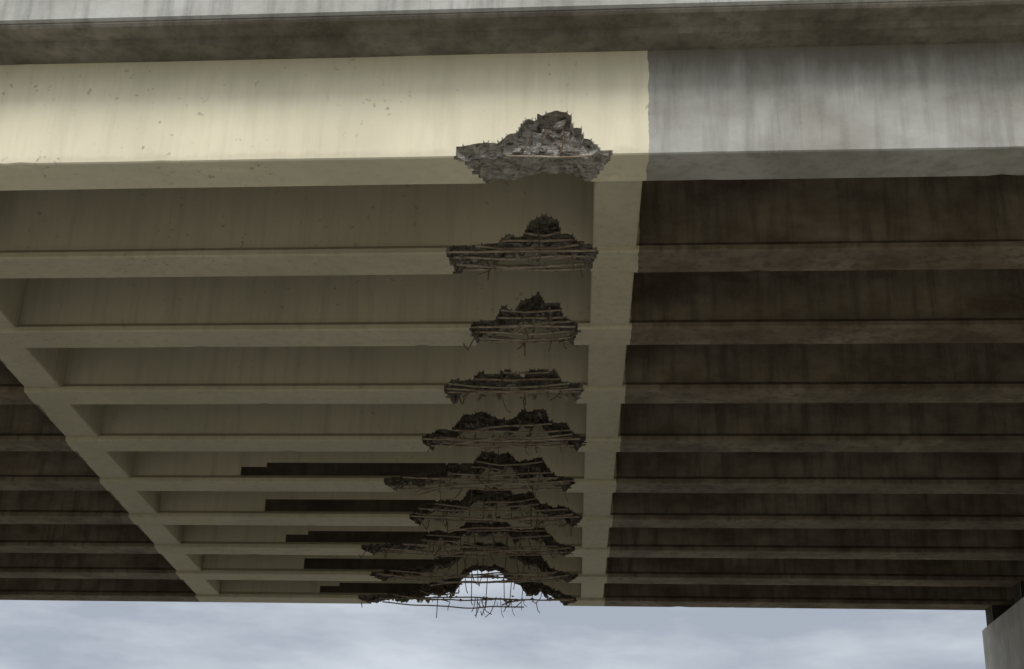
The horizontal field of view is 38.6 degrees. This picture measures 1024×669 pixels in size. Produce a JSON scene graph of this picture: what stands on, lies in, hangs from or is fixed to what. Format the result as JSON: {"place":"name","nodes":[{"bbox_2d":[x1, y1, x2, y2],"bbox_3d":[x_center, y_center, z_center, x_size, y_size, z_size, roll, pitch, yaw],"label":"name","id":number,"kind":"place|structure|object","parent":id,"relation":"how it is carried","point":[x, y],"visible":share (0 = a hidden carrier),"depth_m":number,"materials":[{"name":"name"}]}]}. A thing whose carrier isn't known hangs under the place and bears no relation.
{"place":"outdoors","nodes":[
{"label":"outdoors","id":0,"kind":"place"},
{"bbox_2d":[0,570,986,668],"label":"sky","id":1,"kind":"structure","parent":0,"point":[35,634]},
{"label":"ground","id":2,"kind":"structure","parent":0,"visible":0},
{"bbox_2d":[982,581,1023,668],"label":"pier","id":3,"kind":"structure","parent":2,"relation":"on","point":[1003,636],"depth_m":20.55,"materials":[{"name":"concrete"}]},
{"bbox_3d":[-18.812,4.712,16.359,1.129,6.904,14.034,1,-23,3],"label":"pier","id":4,"kind":"object","parent":2,"relation":"on","visible":0},
{"bbox_2d":[0,548,1013,609],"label":"girder","id":5,"kind":"object","parent":4,"relation":"on","point":[691,595],"visible":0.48,"depth_m":22.27,"materials":[{"name":"concrete"}]},
{"bbox_2d":[361,569,543,617],"bbox_3d":[-0.936,3.939,22.350,2.901,0.860,0.442,0,-23,5],"label":"exposed rebar","id":6,"kind":"object","parent":5,"relation":"attached to","point":[485,599],"visible":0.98,"depth_m":22.19,"materials":[{"name":"metal"}]},
{"bbox_2d":[375,590,573,608],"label":"exposed strands","id":7,"kind":"object","parent":5,"relation":"attached to","point":[484,598],"visible":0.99,"depth_m":22.23,"materials":[{"name":"metal"}]},
{"bbox_2d":[367,226,593,602],"bbox_3d":[-0.779,1.585,16.976,3.269,0.464,12.146,1,-23,3],"label":"clinging rubble","id":8,"kind":"object","parent":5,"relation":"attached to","point":[485,335],"visible":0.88,"depth_m":16.84,"materials":[{"name":"concrete"}]},
{"bbox_2d":[0,42,1023,190],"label":"fascia girder","id":9,"kind":"object","parent":4,"relation":"on","point":[908,110],"visible":1,"depth_m":10.06,"materials":[{"name":"concrete"}]},
{"bbox_2d":[0,0,1023,64],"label":"deck slab","id":10,"kind":"structure","parent":9,"relation":"on","point":[743,26],"depth_m":10.04,"materials":[{"name":"concrete"}]},
{"bbox_2d":[0,278,221,594],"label":"cross diaphragm","id":11,"kind":"object","parent":10,"relation":"attached to","point":[36,367],"visible":0.45,"depth_m":15.50,"materials":[{"name":"concrete"}]},
{"bbox_2d":[0,0,932,23],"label":"parapet","id":12,"kind":"structure","parent":10,"relation":"on","point":[34,11],"depth_m":10.05,"materials":[{"name":"concrete"}]},
{"bbox_2d":[581,181,641,597],"bbox_3d":[0.981,1.058,16.238,0.349,0.834,12.938,1,-23,3],"label":"cross diaphragm","id":13,"kind":"object","parent":10,"relation":"attached to","point":[616,208],"visible":0.59,"depth_m":13.03,"materials":[{"name":"concrete"}]},
{"bbox_2d":[474,119,587,164],"bbox_3d":[0.152,-1.317,10.021,0.819,0.312,0.094,0,-23,5],"label":"clinging rubble","id":14,"kind":"object","parent":9,"relation":"attached to","point":[558,125],"visible":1,"depth_m":9.99,"materials":[{"name":"grey concrete"}]},
{"bbox_2d":[524,127,564,154],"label":"exposed rebar","id":15,"kind":"object","parent":9,"relation":"attached to","point":[544,138],"visible":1,"depth_m":9.97,"materials":[{"name":"metal"}]},
{"bbox_2d":[506,154,600,158],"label":"exposed strands","id":16,"kind":"object","parent":9,"relation":"attached to","point":[544,156],"visible":1,"depth_m":9.93,"materials":[{"name":"metal"}]},
{"bbox_2d":[0,172,1023,277],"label":"girder","id":17,"kind":"object","parent":4,"relation":"on","point":[895,223],"visible":0.81,"depth_m":11.43,"materials":[{"name":"concrete"}]},
{"bbox_2d":[452,223,582,279],"bbox_3d":[0.002,-0.696,11.485,1.112,0.453,0.315,0,-23,4],"label":"exposed rebar","id":18,"kind":"object","parent":17,"relation":"attached to","point":[488,271],"visible":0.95,"depth_m":11.37,"materials":[{"name":"metal"}]},
{"bbox_2d":[447,231,595,273],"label":"exposed strands","id":19,"kind":"object","parent":17,"relation":"attached to","point":[525,249],"visible":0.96,"depth_m":11.36,"materials":[{"name":"metal"}]},
{"bbox_2d":[0,243,1023,347],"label":"girder","id":20,"kind":"object","parent":4,"relation":"on","point":[855,306],"visible":0.73,"depth_m":12.77,"materials":[{"name":"concrete"}]},
{"bbox_2d":[463,307,573,355],"bbox_3d":[0.029,-0.068,12.811,1.040,0.433,0.346,1,-23,3],"label":"exposed rebar","id":21,"kind":"object","parent":20,"relation":"attached to","point":[524,344],"visible":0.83,"depth_m":12.76,"materials":[{"name":"metal"}]},
{"bbox_2d":[471,309,574,346],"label":"exposed strands","id":22,"kind":"object","parent":20,"relation":"attached to","point":[496,339],"visible":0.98,"depth_m":12.71,"materials":[{"name":"metal"}]},
{"bbox_2d":[0,319,1023,404],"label":"girder","id":23,"kind":"object","parent":4,"relation":"on","point":[857,373],"visible":0.64,"depth_m":14.10,"materials":[{"name":"concrete"}]},
{"bbox_2d":[458,374,562,412],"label":"exposed rebar","id":24,"kind":"object","parent":23,"relation":"attached to","point":[524,399],"visible":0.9,"depth_m":14.06,"materials":[{"name":"metal"}]},
{"bbox_2d":[445,371,581,394],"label":"exposed strands","id":25,"kind":"object","parent":23,"relation":"attached to","point":[544,390],"visible":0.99,"depth_m":14.04,"materials":[{"name":"metal"}]},
{"bbox_2d":[0,384,1023,451],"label":"girder","id":26,"kind":"object","parent":4,"relation":"on","point":[820,427],"visible":0.56,"depth_m":15.47,"materials":[{"name":"concrete"}]},
{"bbox_2d":[423,423,579,448],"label":"exposed strands","id":27,"kind":"object","parent":26,"relation":"attached to","point":[503,440],"visible":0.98,"depth_m":15.42,"materials":[{"name":"metal"}]},
{"bbox_2d":[426,415,577,458],"bbox_3d":[-0.116,1.059,15.557,1.658,0.520,0.335,0,-23,5],"label":"exposed rebar","id":28,"kind":"object","parent":26,"relation":"attached to","point":[509,436],"visible":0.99,"depth_m":15.43,"materials":[{"name":"metal"}]},
{"bbox_2d":[0,425,1023,493],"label":"girder","id":29,"kind":"object","parent":4,"relation":"on","point":[945,472],"visible":0.58,"depth_m":16.82,"materials":[{"name":"concrete"}]},
{"bbox_2d":[397,454,567,505],"bbox_3d":[-0.343,1.647,16.890,2.005,0.634,0.367,-1,-23,6],"label":"exposed rebar","id":30,"kind":"object","parent":29,"relation":"attached to","point":[488,481],"visible":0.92,"depth_m":16.80,"materials":[{"name":"metal"}]},
{"bbox_2d":[401,460,573,495],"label":"exposed strands","id":31,"kind":"object","parent":29,"relation":"attached to","point":[501,481],"visible":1,"depth_m":16.79,"materials":[{"name":"metal"}]},
{"bbox_2d":[0,467,1023,529],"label":"girder","id":32,"kind":"object","parent":4,"relation":"on","point":[398,507],"visible":0.49,"depth_m":18.16,"materials":[{"name":"concrete"}]},
{"bbox_2d":[410,498,578,531],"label":"exposed strands","id":33,"kind":"object","parent":32,"relation":"attached to","point":[520,518],"visible":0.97,"depth_m":18.15,"materials":[{"name":"metal"}]},
{"bbox_2d":[421,492,571,541],"bbox_3d":[-0.199,2.228,18.225,1.892,0.664,0.439,1,-23,3],"label":"exposed rebar","id":34,"kind":"object","parent":32,"relation":"attached to","point":[495,516],"visible":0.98,"depth_m":18.16,"materials":[{"name":"metal"}]},
{"bbox_2d":[0,501,1023,559],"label":"girder","id":35,"kind":"object","parent":4,"relation":"on","point":[900,544],"visible":0.52,"depth_m":19.50,"materials":[{"name":"concrete"}]},
{"bbox_2d":[359,522,562,566],"bbox_3d":[-0.705,2.769,19.659,2.870,0.626,0.387,-1,-23,7],"label":"exposed rebar","id":36,"kind":"object","parent":35,"relation":"attached to","point":[475,546],"visible":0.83,"depth_m":19.54,"materials":[{"name":"metal"}]},
{"bbox_2d":[381,529,570,558],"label":"exposed strands","id":37,"kind":"object","parent":35,"relation":"attached to","point":[483,551],"visible":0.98,"depth_m":19.54,"materials":[{"name":"metal"}]},
{"bbox_2d":[0,531,1023,586],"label":"girder","id":38,"kind":"object","parent":4,"relation":"on","point":[854,572],"visible":0.41,"depth_m":20.82,"materials":[{"name":"concrete"}]},
{"bbox_2d":[377,570,568,585],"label":"exposed strands","id":39,"kind":"object","parent":38,"relation":"attached to","point":[495,574],"visible":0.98,"depth_m":20.85,"materials":[{"name":"metal"}]},
{"bbox_2d":[376,548,571,594],"bbox_3d":[-0.578,3.369,21.009,2.889,0.768,0.338,0,-23,5],"label":"exposed rebar","id":40,"kind":"object","parent":38,"relation":"attached to","point":[481,572],"visible":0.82,"depth_m":20.95,"materials":[{"name":"metal"}]}
]}

